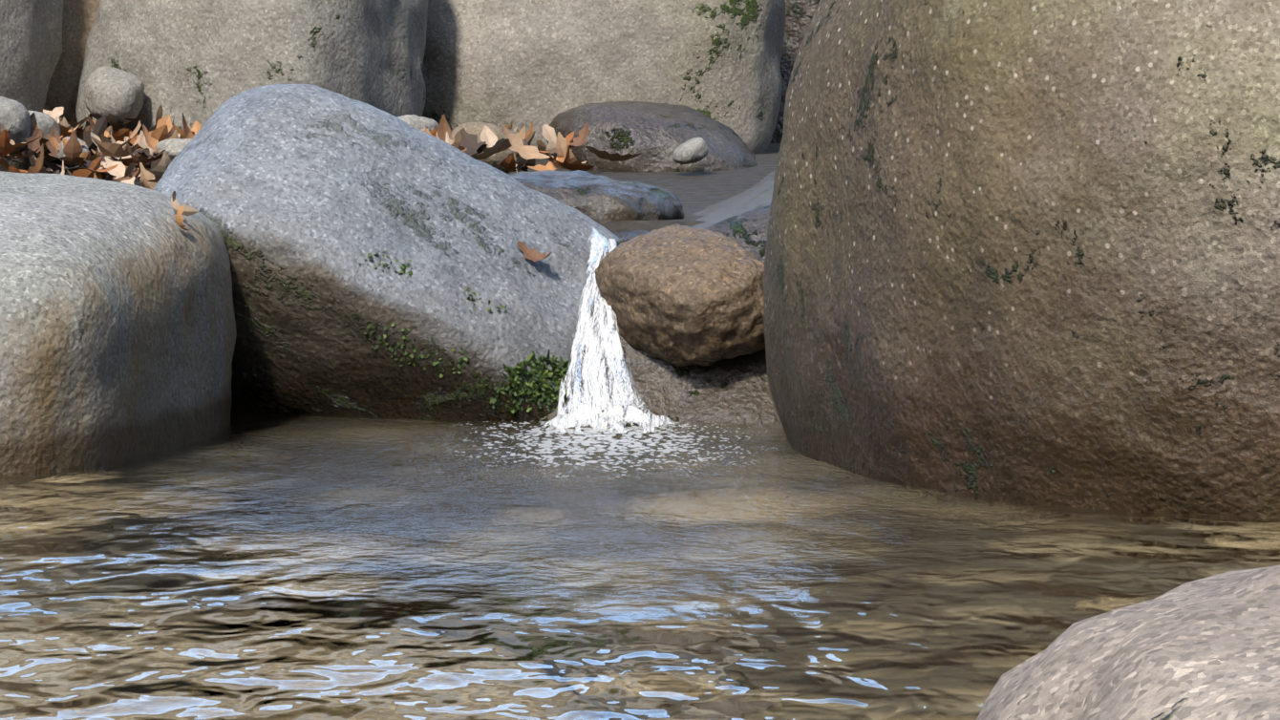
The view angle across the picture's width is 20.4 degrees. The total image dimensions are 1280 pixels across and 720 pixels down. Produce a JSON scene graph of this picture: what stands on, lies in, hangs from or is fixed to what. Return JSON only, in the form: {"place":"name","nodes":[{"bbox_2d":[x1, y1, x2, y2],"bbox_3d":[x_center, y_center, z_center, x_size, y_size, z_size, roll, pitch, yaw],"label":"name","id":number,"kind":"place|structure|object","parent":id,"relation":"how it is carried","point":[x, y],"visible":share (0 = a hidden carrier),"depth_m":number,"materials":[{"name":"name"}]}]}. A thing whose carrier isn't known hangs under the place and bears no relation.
{"place":"outdoors","nodes":[
{"label":"outdoors","id":0,"kind":"place"},
{"bbox_2d":[42,143,780,230],"bbox_3d":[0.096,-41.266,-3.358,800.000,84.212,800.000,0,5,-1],"label":"ground","id":1,"kind":"structure","parent":0,"point":[693,192],"depth_m":7.59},
{"bbox_2d":[0,95,31,154],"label":"stone","id":2,"kind":"object","parent":1,"relation":"on","point":[15,115],"visible":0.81,"depth_m":7.44,"materials":[{"name":"grey stone"}]},
{"bbox_2d":[0,0,63,171],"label":"boulder","id":3,"kind":"object","parent":1,"relation":"on","point":[31,41],"visible":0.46,"depth_m":7.88,"materials":[{"name":"grey stone"}]},
{"bbox_2d":[21,110,61,151],"bbox_3d":[-1.307,-0.496,7.688,0.097,0.088,0.102,-11,18,-37],"label":"stone","id":4,"kind":"object","parent":1,"relation":"on","point":[47,123],"visible":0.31,"depth_m":7.65,"materials":[{"name":"grey stone"}]},
{"bbox_2d":[44,0,99,136],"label":"boulder","id":5,"kind":"object","parent":1,"relation":"on","point":[78,17],"visible":0.06,"depth_m":8.15,"materials":[{"name":"stone"}]},
{"bbox_2d":[84,65,144,125],"bbox_3d":[-1.171,-0.583,7.886,0.138,0.118,0.160,17,20,10],"label":"stone","id":6,"kind":"object","parent":1,"relation":"on","point":[117,93],"visible":0.9,"depth_m":7.83,"materials":[{"name":"grey stone"}]},
{"bbox_2d":[0,170,236,474],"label":"boulder","id":7,"kind":"object","parent":1,"relation":"on","point":[117,331],"visible":0.62,"depth_m":5.15,"materials":[{"name":"grey stone"}]},
{"bbox_2d":[75,0,428,159],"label":"boulder","id":8,"kind":"object","parent":1,"relation":"on","point":[201,62],"visible":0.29,"depth_m":7.89,"materials":[{"name":"grey stone"}]},
{"bbox_2d":[0,102,642,261],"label":"fallen leaves","id":9,"kind":"object","parent":1,"relation":"on","point":[147,165],"visible":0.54,"depth_m":7.15,"materials":[{"name":"brown plant"}]},
{"bbox_2d":[57,136,91,165],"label":"stone","id":10,"kind":"object","parent":9,"relation":"on","point":[61,154],"visible":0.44,"depth_m":7.28,"materials":[{"name":"grey stone"}]},
{"bbox_2d":[155,138,191,160],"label":"stone","id":11,"kind":"object","parent":9,"relation":"on","point":[174,147],"visible":0.25,"depth_m":7.07,"materials":[{"name":"grey stone"}]},
{"bbox_2d":[152,84,621,421],"bbox_3d":[-0.362,-0.039,5.973,1.060,0.513,0.494,29,43,-7],"label":"slab boulder","id":12,"kind":"object","parent":1,"relation":"on","point":[306,199],"visible":0.48,"depth_m":5.74,"materials":[{"name":"grey stone"}]},
{"bbox_2d":[359,250,571,413],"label":"moss tufts","id":13,"kind":"object","parent":12,"relation":"on","point":[541,384],"visible":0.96,"depth_m":5.69,"materials":[{"name":"green plant"}]},
{"bbox_2d":[396,114,438,132],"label":"stone","id":14,"kind":"object","parent":1,"relation":"on","point":[418,122],"visible":0.23,"depth_m":7.47,"materials":[{"name":"grey stone"}]},
{"bbox_2d":[449,122,528,173],"bbox_3d":[-0.311,-0.429,7.312,0.174,0.111,0.160,12,-5,-43],"label":"stone","id":15,"kind":"object","parent":1,"relation":"on","point":[496,160],"visible":0.29,"depth_m":7.25,"materials":[{"name":"stone"}]},
{"bbox_2d":[421,0,785,153],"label":"boulder","id":16,"kind":"object","parent":1,"relation":"on","point":[520,64],"visible":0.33,"depth_m":8.49,"materials":[{"name":"grey stone"}]},
{"bbox_2d":[609,230,652,240],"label":"water","id":17,"kind":"structure","parent":1,"relation":"on","point":[625,235],"depth_m":6.18,"materials":[{"name":"grey liquid"}]},
{"bbox_2d":[546,101,759,172],"bbox_3d":[0.038,-0.442,8.122,0.518,0.291,0.605,4,4,-2],"label":"boulder","id":18,"kind":"object","parent":1,"relation":"on","point":[656,135],"visible":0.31,"depth_m":7.87,"materials":[{"name":"grey stone"}]},
{"bbox_2d":[672,137,708,164],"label":"stone","id":19,"kind":"object","parent":18,"relation":"on","point":[693,150],"visible":1,"depth_m":7.70,"materials":[{"name":"white stone"}]},
{"bbox_2d":[536,170,781,424],"bbox_3d":[-0.022,-0.093,6.588,1.050,0.556,2.021,0,5,-1],"label":"rock","id":20,"kind":"object","parent":1,"relation":"on","point":[736,391],"visible":0.02,"depth_m":5.73,"materials":[{"name":"grey stone"}]},
{"bbox_2d":[509,170,684,223],"bbox_3d":[-0.112,-0.274,6.531,0.385,0.147,0.407,6,5,8],"label":"rock","id":21,"kind":"object","parent":20,"relation":"on","point":[601,199],"visible":0.33,"depth_m":6.37,"materials":[{"name":"grey stone"}]},
{"bbox_2d":[543,227,685,433],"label":"cascade","id":22,"kind":"object","parent":20,"relation":"on","point":[599,376],"visible":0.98,"depth_m":5.63,"materials":[{"name":"white liquid"}]},
{"bbox_2d":[594,223,765,367],"bbox_3d":[0.087,-0.100,5.751,0.240,0.196,0.307,-22,25,-23],"label":"brown rock","id":23,"kind":"object","parent":20,"relation":"on","point":[676,295],"visible":0.92,"depth_m":5.67,"materials":[{"name":"brown stone"}]},
{"bbox_2d":[769,0,820,143],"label":"boulder","id":24,"kind":"object","parent":1,"relation":"on","point":[800,14],"visible":0.02,"depth_m":9.39,"materials":[{"name":"grey stone"}]},
{"bbox_2d":[763,0,1279,517],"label":"boulder","id":25,"kind":"object","parent":1,"relation":"on","point":[1023,250],"visible":0.65,"depth_m":4.53,"materials":[{"name":"brown stone"}]},
{"bbox_2d":[976,564,1279,719],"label":"foreground rock","id":26,"kind":"object","parent":1,"relation":"on","point":[1206,649],"visible":1,"depth_m":1.93,"materials":[{"name":"grey stone"}]},
{"bbox_2d":[0,411,1279,719],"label":"water","id":27,"kind":"structure","parent":0,"point":[267,566],"depth_m":3.93,"materials":[{"name":"brown liquid"}]}
]}

